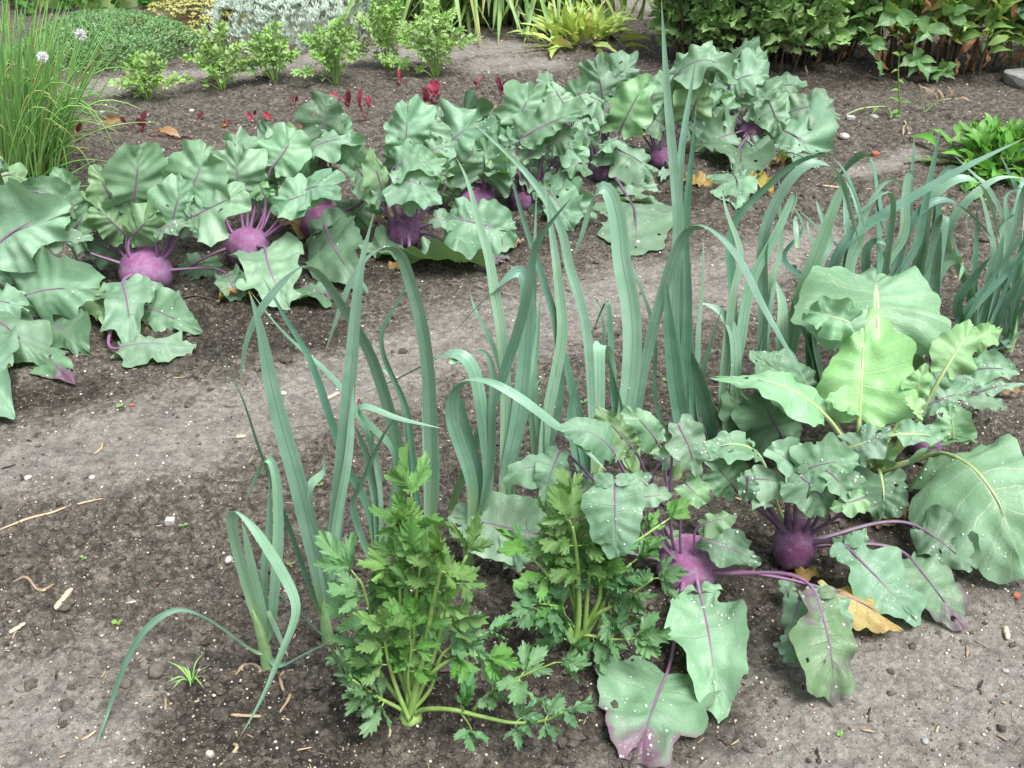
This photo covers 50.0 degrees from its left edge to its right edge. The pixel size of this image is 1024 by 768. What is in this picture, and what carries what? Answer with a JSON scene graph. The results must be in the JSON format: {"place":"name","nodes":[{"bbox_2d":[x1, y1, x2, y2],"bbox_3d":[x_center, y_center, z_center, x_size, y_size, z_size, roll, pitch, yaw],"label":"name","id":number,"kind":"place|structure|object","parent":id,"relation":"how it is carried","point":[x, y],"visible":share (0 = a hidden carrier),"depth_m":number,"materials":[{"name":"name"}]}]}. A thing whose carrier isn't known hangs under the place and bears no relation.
{"place":"outdoors","nodes":[
{"label":"outdoors","id":0,"kind":"place"},
{"bbox_2d":[0,0,1023,767],"bbox_3d":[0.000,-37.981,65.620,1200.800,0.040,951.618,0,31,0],"label":"ground","id":1,"kind":"structure","parent":0,"point":[86,656],"depth_m":2.15,"materials":[{"name":"soil"}]},
{"bbox_2d":[9,622,25,633],"bbox_3d":[-0.797,0.394,1.770,0.009,0.009,0.029,25,39,35],"label":"chip","id":2,"kind":"object","parent":1,"relation":"on","point":[15,628],"visible":1,"depth_m":1.77,"materials":[{"name":"beige wood"}]},
{"bbox_2d":[12,575,53,590],"bbox_3d":[-0.816,0.337,1.856,0.077,0.022,0.020,4,31,6],"label":"root fibre","id":3,"kind":"object","parent":1,"relation":"on","point":[29,579],"visible":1,"depth_m":1.85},
{"bbox_2d":[0,498,101,529],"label":"twig","id":4,"kind":"object","parent":1,"relation":"on","point":[51,512],"visible":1,"depth_m":2.02,"materials":[{"name":"wood"}]},
{"bbox_2d":[0,156,105,419],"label":"kohlrabi plant","id":5,"kind":"object","parent":1,"relation":"on","point":[55,293],"visible":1,"depth_m":2.56,"materials":[{"name":"green plant"}]},
{"bbox_2d":[54,587,72,610],"bbox_3d":[-0.741,0.356,1.814,0.012,0.021,0.042,14,34,22],"label":"wood chip","id":6,"kind":"object","parent":1,"relation":"on","point":[67,594],"visible":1,"depth_m":1.81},
{"bbox_2d":[72,123,81,141],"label":"beet seedling","id":7,"kind":"object","parent":1,"relation":"on","point":[78,127],"visible":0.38,"depth_m":3.85,"materials":[{"name":"red plant"}]},
{"bbox_2d":[0,0,160,186],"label":"chive clump","id":8,"kind":"object","parent":1,"relation":"on","point":[30,128],"visible":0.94,"depth_m":3.30,"materials":[{"name":"green plant"}]},
{"bbox_2d":[0,0,193,13],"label":"leafy herb","id":9,"kind":"object","parent":1,"relation":"on","point":[95,4],"visible":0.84,"depth_m":5.58,"materials":[{"name":"green plant"}]},
{"bbox_2d":[13,7,210,74],"bbox_3d":[-1.794,-1.561,4.849,0.816,0.189,0.758,-27,40,-37],"label":"thyme mound","id":10,"kind":"object","parent":1,"relation":"on","point":[141,39],"visible":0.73,"depth_m":4.73,"materials":[{"name":"green plant"}]},
{"bbox_2d":[111,619,121,624],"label":"weed seedling","id":11,"kind":"object","parent":1,"relation":"on","point":[114,621],"visible":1,"depth_m":1.77,"materials":[{"name":"green plant"}]},
{"bbox_2d":[102,115,131,129],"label":"leaf","id":12,"kind":"object","parent":1,"relation":"on","point":[113,119],"visible":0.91,"depth_m":3.90,"materials":[{"name":"orange plant"}]},
{"bbox_2d":[119,677,131,688],"bbox_3d":[-0.586,0.453,1.663,0.020,0.018,0.020,0,31,0],"label":"earth clod","id":13,"kind":"object","parent":1,"relation":"on","point":[126,683],"visible":0.84,"depth_m":1.66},
{"bbox_2d":[136,110,146,132],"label":"beet seedling","id":14,"kind":"object","parent":1,"relation":"on","point":[143,116],"visible":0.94,"depth_m":3.88,"materials":[{"name":"red plant"}]},
{"bbox_2d":[108,49,184,100],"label":"parsley plant","id":15,"kind":"object","parent":1,"relation":"on","point":[151,61],"visible":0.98,"depth_m":4.18,"materials":[{"name":"green plant"}]},
{"bbox_2d":[49,139,251,367],"bbox_3d":[-0.869,-0.380,2.682,0.454,0.386,0.638,-21,37,-31],"label":"kohlrabi plant","id":16,"kind":"object","parent":1,"relation":"on","point":[123,210],"visible":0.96,"depth_m":2.70,"materials":[{"name":"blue plant"}]},
{"bbox_2d":[148,661,165,678],"bbox_3d":[-0.543,0.438,1.679,0.026,0.026,0.028,0,31,0],"label":"earth clod","id":17,"kind":"object","parent":1,"relation":"on","point":[156,669],"visible":1,"depth_m":1.67,"materials":[{"name":"soil"}]},
{"bbox_2d":[164,517,174,525],"bbox_3d":[-0.619,0.248,1.989,0.017,0.012,0.014,0,31,0],"label":"pebble","id":18,"kind":"object","parent":1,"relation":"on","point":[169,521],"visible":1,"depth_m":1.98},
{"bbox_2d":[147,126,191,139],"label":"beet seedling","id":19,"kind":"object","parent":1,"relation":"on","point":[169,130],"visible":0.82,"depth_m":3.84,"materials":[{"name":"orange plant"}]},
{"bbox_2d":[168,653,203,688],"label":"grass tuft","id":20,"kind":"object","parent":1,"relation":"on","point":[189,678],"visible":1,"depth_m":1.65,"materials":[{"name":"plant"}]},
{"bbox_2d":[126,0,254,46],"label":"stonecrop mound","id":21,"kind":"object","parent":1,"relation":"on","point":[189,17],"visible":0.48,"depth_m":5.04,"materials":[{"name":"yellow plant"}]},
{"bbox_2d":[182,295,214,299],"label":"twig","id":22,"kind":"object","parent":1,"relation":"on","point":[186,296],"visible":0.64,"depth_m":2.75,"materials":[{"name":"wood"}]},
{"bbox_2d":[205,750,213,757],"bbox_3d":[-0.428,0.524,1.553,0.011,0.009,0.010,16,35,25],"label":"pebble","id":23,"kind":"object","parent":1,"relation":"on","point":[209,753],"visible":1,"depth_m":1.55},
{"bbox_2d":[168,20,258,91],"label":"parsley plant","id":24,"kind":"object","parent":1,"relation":"on","point":[221,57],"visible":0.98,"depth_m":4.28,"materials":[{"name":"green plant"}]},
{"bbox_2d":[96,455,332,746],"bbox_3d":[-0.431,0.324,1.534,0.352,0.396,0.158,-20,36,-29],"label":"leek plant","id":25,"kind":"object","parent":1,"relation":"on","point":[263,613],"visible":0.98,"depth_m":1.57,"materials":[{"name":"green plant"}]},
{"bbox_2d":[221,119,230,126],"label":"beet seedling","id":26,"kind":"object","parent":1,"relation":"on","point":[226,122],"visible":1,"depth_m":3.92,"materials":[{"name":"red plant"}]},
{"bbox_2d":[225,555,232,563],"bbox_3d":[-0.491,0.304,1.903,0.014,0.013,0.018,0,31,0],"label":"pebble","id":27,"kind":"object","parent":1,"relation":"on","point":[228,559],"visible":1,"depth_m":1.90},
{"bbox_2d":[220,743,238,764],"bbox_3d":[-0.396,0.521,1.547,0.017,0.015,0.044,8,32,12],"label":"root fibre","id":28,"kind":"object","parent":1,"relation":"on","point":[236,745],"visible":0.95,"depth_m":1.55,"materials":[{"name":"plant"}]},
{"bbox_2d":[216,287,248,301],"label":"withered leaf","id":29,"kind":"object","parent":1,"relation":"on","point":[229,289],"visible":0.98,"depth_m":2.76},
{"bbox_2d":[235,434,245,438],"bbox_3d":[-0.552,0.107,2.232,0.022,0.010,0.009,-8,32,-13],"label":"wood chip","id":30,"kind":"object","parent":1,"relation":"on","point":[240,436],"visible":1,"depth_m":2.23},
{"bbox_2d":[235,662,262,675],"bbox_3d":[-0.405,0.435,1.680,0.045,0.022,0.024,-18,35,-27],"label":"root fibre","id":31,"kind":"object","parent":1,"relation":"on","point":[247,664],"visible":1,"depth_m":1.68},
{"bbox_2d":[246,110,256,122],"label":"beet seedling","id":32,"kind":"object","parent":1,"relation":"on","point":[248,115],"visible":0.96,"depth_m":4.01,"materials":[{"name":"red plant"}]},
{"bbox_2d":[230,713,289,719],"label":"twig","id":33,"kind":"object","parent":1,"relation":"on","point":[243,715],"visible":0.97,"depth_m":1.60,"materials":[{"name":"wood"}]},
{"bbox_2d":[177,122,345,309],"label":"kohlrabi plant","id":34,"kind":"object","parent":1,"relation":"on","point":[284,150],"visible":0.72,"depth_m":2.87,"materials":[{"name":"green plant"}]},
{"bbox_2d":[237,17,301,83],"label":"parsley plant","id":35,"kind":"object","parent":1,"relation":"on","point":[266,58],"visible":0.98,"depth_m":4.36,"materials":[{"name":"green plant"}]},
{"bbox_2d":[279,669,293,712],"bbox_3d":[-0.339,0.459,1.639,0.022,0.017,0.087,-4,31,-6],"label":"root fibre","id":36,"kind":"object","parent":1,"relation":"on","point":[282,688],"visible":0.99,"depth_m":1.65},
{"bbox_2d":[200,0,386,51],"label":"silver mound","id":37,"kind":"object","parent":1,"relation":"on","point":[295,17],"visible":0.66,"depth_m":4.93,"materials":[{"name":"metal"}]},
{"bbox_2d":[215,214,373,644],"bbox_3d":[-0.286,0.108,1.578,0.227,0.725,0.067,-8,32,-14],"label":"leek plant","id":38,"kind":"object","parent":1,"relation":"on","point":[301,488],"visible":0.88,"depth_m":1.57,"materials":[{"name":"green plant"}]},
{"bbox_2d":[302,281,331,298],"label":"withered leaf","id":39,"kind":"object","parent":1,"relation":"on","point":[320,284],"visible":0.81,"depth_m":2.78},
{"bbox_2d":[255,89,382,294],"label":"kohlrabi plant","id":40,"kind":"object","parent":1,"relation":"on","point":[328,231],"visible":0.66,"depth_m":2.99,"materials":[{"name":"green plant"}]},
{"bbox_2d":[290,13,363,84],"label":"parsley plant","id":41,"kind":"object","parent":1,"relation":"on","point":[334,50],"visible":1,"depth_m":4.34,"materials":[{"name":"green plant"}]},
{"bbox_2d":[327,392,339,399],"bbox_3d":[-0.389,0.026,2.380,0.034,0.013,0.010,-19,36,-28],"label":"wood chip","id":42,"kind":"object","parent":1,"relation":"on","point":[335,394],"visible":0.85,"depth_m":2.38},
{"bbox_2d":[330,90,350,106],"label":"beet seedling","id":43,"kind":"object","parent":1,"relation":"on","point":[347,97],"visible":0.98,"depth_m":4.16,"materials":[{"name":"red plant"}]},
{"bbox_2d":[240,266,442,571],"bbox_3d":[-0.234,0.112,1.628,0.286,0.635,0.081,4,31,7],"label":"leek plant","id":44,"kind":"object","parent":1,"relation":"on","point":[392,442],"visible":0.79,"depth_m":1.60,"materials":[{"name":"green plant"}]},
{"bbox_2d":[357,88,370,120],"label":"beet seedling","id":45,"kind":"object","parent":1,"relation":"on","point":[367,99],"visible":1,"depth_m":3.96,"materials":[{"name":"red plant"}]},
{"bbox_2d":[344,0,416,70],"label":"parsley plant","id":46,"kind":"object","parent":1,"relation":"on","point":[381,28],"visible":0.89,"depth_m":4.52,"materials":[{"name":"green plant"}]},
{"bbox_2d":[324,246,439,529],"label":"leek plant","id":47,"kind":"object","parent":1,"relation":"on","point":[430,443],"visible":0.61,"depth_m":1.64,"materials":[{"name":"green plant"}]},
{"bbox_2d":[381,207,393,217],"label":"withered leaf","id":48,"kind":"object","parent":1,"relation":"on","point":[391,212],"visible":0.33,"depth_m":3.21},
{"bbox_2d":[383,261,399,269],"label":"withered leaf","id":49,"kind":"object","parent":1,"relation":"on","point":[391,265],"visible":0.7,"depth_m":2.90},
{"bbox_2d":[396,69,405,85],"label":"beet seedling","id":50,"kind":"object","parent":1,"relation":"on","point":[399,77],"visible":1,"depth_m":4.36,"materials":[{"name":"red plant"}]},
{"bbox_2d":[376,0,483,77],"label":"parsley plant","id":51,"kind":"object","parent":1,"relation":"on","point":[445,43],"visible":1,"depth_m":4.45,"materials":[{"name":"green plant"}]},
{"bbox_2d":[422,80,440,104],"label":"beet seedling","id":52,"kind":"object","parent":1,"relation":"on","point":[433,86],"visible":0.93,"depth_m":4.16,"materials":[{"name":"red plant"}]},
{"bbox_2d":[358,94,517,270],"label":"kohlrabi plant","id":53,"kind":"object","parent":1,"relation":"on","point":[414,166],"visible":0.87,"depth_m":2.94,"materials":[{"name":"green plant"}]},
{"bbox_2d":[313,441,595,752],"bbox_3d":[-0.088,0.314,1.460,0.431,0.470,0.189,12,33,19],"label":"celery plant","id":54,"kind":"object","parent":1,"relation":"on","point":[418,547],"visible":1,"depth_m":1.49,"materials":[{"name":"green plant"}]},
{"bbox_2d":[358,349,605,566],"bbox_3d":[-0.049,0.153,1.784,0.422,0.430,0.085,17,35,25],"label":"leek plant","id":55,"kind":"object","parent":1,"relation":"on","point":[478,480],"visible":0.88,"depth_m":1.75,"materials":[{"name":"green plant"}]},
{"bbox_2d":[433,90,545,207],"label":"kohlrabi plant","id":56,"kind":"object","parent":1,"relation":"on","point":[486,163],"visible":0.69,"depth_m":3.16,"materials":[{"name":"green plant"}]},
{"bbox_2d":[494,76,506,95],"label":"beet seedling","id":57,"kind":"object","parent":1,"relation":"on","point":[499,83],"visible":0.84,"depth_m":4.27,"materials":[{"name":"red plant"}]},
{"bbox_2d":[337,0,671,44],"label":"daylily clump","id":58,"kind":"object","parent":1,"relation":"on","point":[475,13],"visible":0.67,"depth_m":5.15,"materials":[{"name":"green plant"}]},
{"bbox_2d":[447,158,571,510],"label":"leek plant","id":59,"kind":"object","parent":1,"relation":"on","point":[513,417],"visible":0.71,"depth_m":1.75,"materials":[{"name":"green plant"}]},
{"bbox_2d":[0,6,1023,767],"bbox_3d":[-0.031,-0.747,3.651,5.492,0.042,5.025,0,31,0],"label":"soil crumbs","id":60,"kind":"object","parent":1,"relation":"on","point":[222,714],"visible":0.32,"depth_m":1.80,"materials":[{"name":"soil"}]},
{"bbox_2d":[0,3,1023,767],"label":"grit","id":61,"kind":"object","parent":1,"relation":"on","point":[440,499],"visible":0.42,"depth_m":1.83,"materials":[{"name":"stone"}]},
{"bbox_2d":[0,6,1023,767],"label":"plant litter","id":62,"kind":"object","parent":1,"relation":"on","point":[514,626],"visible":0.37,"depth_m":1.68,"materials":[{"name":"plant"}]},
{"bbox_2d":[505,155,567,528],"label":"leek plant","id":63,"kind":"object","parent":1,"relation":"on","point":[545,433],"visible":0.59,"depth_m":1.79,"materials":[{"name":"green plant"}]},
{"bbox_2d":[483,79,596,230],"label":"kohlrabi plant","id":64,"kind":"object","parent":1,"relation":"on","point":[531,113],"visible":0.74,"depth_m":3.17,"materials":[{"name":"green plant"}]},
{"bbox_2d":[474,123,616,516],"bbox_3d":[0.071,-0.073,1.853,0.255,0.742,0.082,-5,31,-8],"label":"leek plant","id":65,"kind":"object","parent":1,"relation":"on","point":[596,353],"visible":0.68,"depth_m":1.88,"materials":[{"name":"green plant"}]},
{"bbox_2d":[505,0,653,57],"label":"clump","id":66,"kind":"object","parent":1,"relation":"on","point":[582,22],"visible":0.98,"depth_m":4.95,"materials":[{"name":"yellow plant"}]},
{"bbox_2d":[493,467,690,674],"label":"celery plant","id":67,"kind":"object","parent":1,"relation":"on","point":[607,580],"visible":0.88,"depth_m":1.62,"materials":[{"name":"green plant"}]},
{"bbox_2d":[536,50,672,255],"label":"kohlrabi plant","id":68,"kind":"object","parent":1,"relation":"on","point":[617,98],"visible":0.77,"depth_m":3.39,"materials":[{"name":"green plant"}]},
{"bbox_2d":[574,181,641,473],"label":"leek plant","id":69,"kind":"object","parent":1,"relation":"on","point":[630,313],"visible":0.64,"depth_m":1.88,"materials":[{"name":"green plant"}]},
{"bbox_2d":[448,405,902,767],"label":"kohlrabi plant","id":70,"kind":"object","parent":1,"relation":"on","point":[709,633],"visible":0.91,"depth_m":1.67,"materials":[{"name":"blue plant"}]},
{"bbox_2d":[642,44,737,181],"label":"kohlrabi plant","id":71,"kind":"object","parent":1,"relation":"on","point":[711,61],"visible":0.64,"depth_m":3.49,"materials":[{"name":"green plant"}]},
{"bbox_2d":[571,0,809,479],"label":"leek plant","id":72,"kind":"object","parent":1,"relation":"on","point":[673,300],"visible":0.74,"depth_m":1.91,"materials":[{"name":"green plant"}]},
{"bbox_2d":[683,171,712,186],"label":"withered leaf","id":73,"kind":"object","parent":1,"relation":"on","point":[699,178],"visible":0.74,"depth_m":3.45,"materials":[{"name":"plant"}]},
{"bbox_2d":[689,188,743,440],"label":"leek plant","id":74,"kind":"object","parent":1,"relation":"on","point":[700,398],"visible":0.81,"depth_m":2.06,"materials":[{"name":"green plant"}]},
{"bbox_2d":[750,171,773,194],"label":"withered leaf","id":75,"kind":"object","parent":1,"relation":"on","point":[763,179],"visible":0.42,"depth_m":3.42,"materials":[{"name":"plant"}]},
{"bbox_2d":[647,0,882,75],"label":"chrysanthemum bush","id":76,"kind":"object","parent":1,"relation":"on","point":[789,26],"visible":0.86,"depth_m":4.49,"materials":[{"name":"green plant"}]},
{"bbox_2d":[690,36,840,208],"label":"kohlrabi plant","id":77,"kind":"object","parent":1,"relation":"on","point":[789,121],"visible":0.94,"depth_m":3.74,"materials":[{"name":"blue plant"}]},
{"bbox_2d":[767,155,785,168],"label":"withered leaf","id":78,"kind":"object","parent":1,"relation":"on","point":[781,158],"visible":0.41,"depth_m":3.58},
{"bbox_2d":[726,154,866,399],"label":"leek plant","id":79,"kind":"object","parent":1,"relation":"on","point":[766,244],"visible":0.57,"depth_m":2.06,"materials":[{"name":"green plant"}]},
{"bbox_2d":[789,566,819,580],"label":"withered leaf","id":80,"kind":"object","parent":1,"relation":"on","point":[807,574],"visible":0.81,"depth_m":1.85,"materials":[{"name":"plant"}]},
{"bbox_2d":[782,182,847,413],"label":"leek plant","id":81,"kind":"object","parent":1,"relation":"on","point":[822,245],"visible":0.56,"depth_m":2.16,"materials":[{"name":"green plant"}]},
{"bbox_2d":[702,430,982,630],"bbox_3d":[0.541,0.220,1.780,0.472,0.287,0.216,4,31,7],"label":"kohlrabi plant","id":82,"kind":"object","parent":1,"relation":"on","point":[887,579],"visible":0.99,"depth_m":1.78,"materials":[{"name":"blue plant"}]},
{"bbox_2d":[816,184,870,189],"bbox_3d":[1.042,-0.617,3.450,0.168,0.009,0.010,6,32,10],"label":"straw","id":83,"kind":"object","parent":1,"relation":"on","point":[837,187],"visible":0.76,"depth_m":3.45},
{"bbox_2d":[839,133,849,139],"bbox_3d":[1.169,-0.871,3.867,0.037,0.025,0.039,0,31,0],"label":"pebble","id":84,"kind":"object","parent":1,"relation":"on","point":[844,136],"visible":1,"depth_m":3.85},
{"bbox_2d":[846,115,854,119],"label":"pebble","id":85,"kind":"object","parent":1,"relation":"on","point":[850,117],"visible":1,"depth_m":4.04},
{"bbox_2d":[711,265,1023,583],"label":"plant","id":86,"kind":"object","parent":1,"relation":"on","point":[883,333],"visible":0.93,"depth_m":1.98,"materials":[{"name":"green plant"}]},
{"bbox_2d":[846,103,901,117],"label":"bent weed","id":87,"kind":"object","parent":1,"relation":"on","point":[887,107],"visible":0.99,"depth_m":4.08,"materials":[{"name":"green plant"}]},
{"bbox_2d":[871,151,879,156],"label":"pebble","id":88,"kind":"object","parent":1,"relation":"on","point":[875,153],"visible":1,"depth_m":3.70,"materials":[{"name":"stone"}]},
{"bbox_2d":[871,508,908,528],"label":"withered leaf","id":89,"kind":"object","parent":1,"relation":"on","point":[905,510],"visible":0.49,"depth_m":1.98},
{"bbox_2d":[890,51,909,114],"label":"upright weed","id":90,"kind":"object","parent":1,"relation":"on","point":[900,80],"visible":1,"depth_m":4.01,"materials":[{"name":"green plant"}]},
{"bbox_2d":[800,139,1022,350],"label":"leek plant","id":91,"kind":"object","parent":1,"relation":"on","point":[848,247],"visible":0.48,"depth_m":2.18,"materials":[{"name":"green plant"}]},
{"bbox_2d":[919,84,925,111],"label":"dry sprig","id":92,"kind":"object","parent":1,"relation":"on","point":[921,96],"visible":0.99,"depth_m":4.09,"materials":[{"name":"beige plant"}]},
{"bbox_2d":[921,737,928,744],"bbox_3d":[0.590,0.510,1.567,0.010,0.007,0.013,0,31,0],"label":"pebble","id":93,"kind":"object","parent":1,"relation":"on","point":[925,740],"visible":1,"depth_m":1.56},
{"bbox_2d":[861,125,992,357],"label":"leek plant","id":94,"kind":"object","parent":1,"relation":"on","point":[909,219],"visible":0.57,"depth_m":2.25,"materials":[{"name":"green plant"}]},
{"bbox_2d":[848,0,1023,82],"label":"peony shrub","id":95,"kind":"object","parent":1,"relation":"on","point":[957,21],"visible":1,"depth_m":4.42,"materials":[{"name":"green plant"}]},
{"bbox_2d":[922,86,970,111],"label":"dry sprig","id":96,"kind":"object","parent":1,"relation":"on","point":[934,94],"visible":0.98,"depth_m":4.09,"materials":[{"name":"beige plant"}]},
{"bbox_2d":[906,112,1023,199],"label":"salad clump","id":97,"kind":"object","parent":1,"relation":"on","point":[984,135],"visible":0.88,"depth_m":3.53,"materials":[{"name":"green plant"}]},
{"bbox_2d":[909,350,1023,457],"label":"kohlrabi plant","id":98,"kind":"object","parent":1,"relation":"on","point":[991,365],"visible":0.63,"depth_m":2.16,"materials":[{"name":"green plant"}]},
{"bbox_2d":[912,165,1023,325],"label":"leek plant","id":99,"kind":"object","parent":1,"relation":"on","point":[980,296],"visible":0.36,"depth_m":2.34,"materials":[{"name":"green plant"}]},
{"bbox_2d":[945,176,1023,357],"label":"leek plant","id":100,"kind":"object","parent":1,"relation":"on","point":[989,307],"visible":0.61,"depth_m":2.38,"materials":[{"name":"green plant"}]},
{"bbox_2d":[954,148,1023,248],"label":"leek plant","id":101,"kind":"object","parent":1,"relation":"on","point":[995,199],"visible":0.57,"depth_m":2.46,"materials":[{"name":"green plant"}]},
{"bbox_2d":[979,0,1023,68],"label":"dark leafy plant","id":102,"kind":"object","parent":1,"relation":"on","point":[1020,12],"visible":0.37,"depth_m":4.50,"materials":[{"name":"green plant"}]},
{"bbox_2d":[1003,626,1009,639],"bbox_3d":[0.792,0.398,1.757,0.011,0.010,0.026,5,31,8],"label":"wood chip","id":103,"kind":"object","parent":1,"relation":"on","point":[1006,632],"visible":1,"depth_m":1.75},
{"bbox_2d":[990,188,1023,353],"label":"leek plant","id":104,"kind":"object","parent":1,"relation":"on","point":[1010,312],"visible":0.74,"depth_m":2.46,"materials":[{"name":"green plant"}]},
{"bbox_2d":[997,387,1023,394],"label":"withered leaf","id":105,"kind":"object","parent":1,"relation":"on","point":[1016,390],"visible":0.64,"depth_m":2.36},
{"bbox_2d":[1003,68,1023,89],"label":"edging stone","id":106,"kind":"object","parent":1,"relation":"on","point":[1014,77],"visible":0.96,"depth_m":4.41,"materials":[{"name":"stone"}]},
{"bbox_2d":[1013,592,1020,599],"bbox_3d":[0.845,0.354,1.837,0.011,0.008,0.014,18,35,27],"label":"pebble","id":107,"kind":"object","parent":1,"relation":"on","point":[1016,595],"visible":1,"depth_m":1.83,"materials":[{"name":"stone"}]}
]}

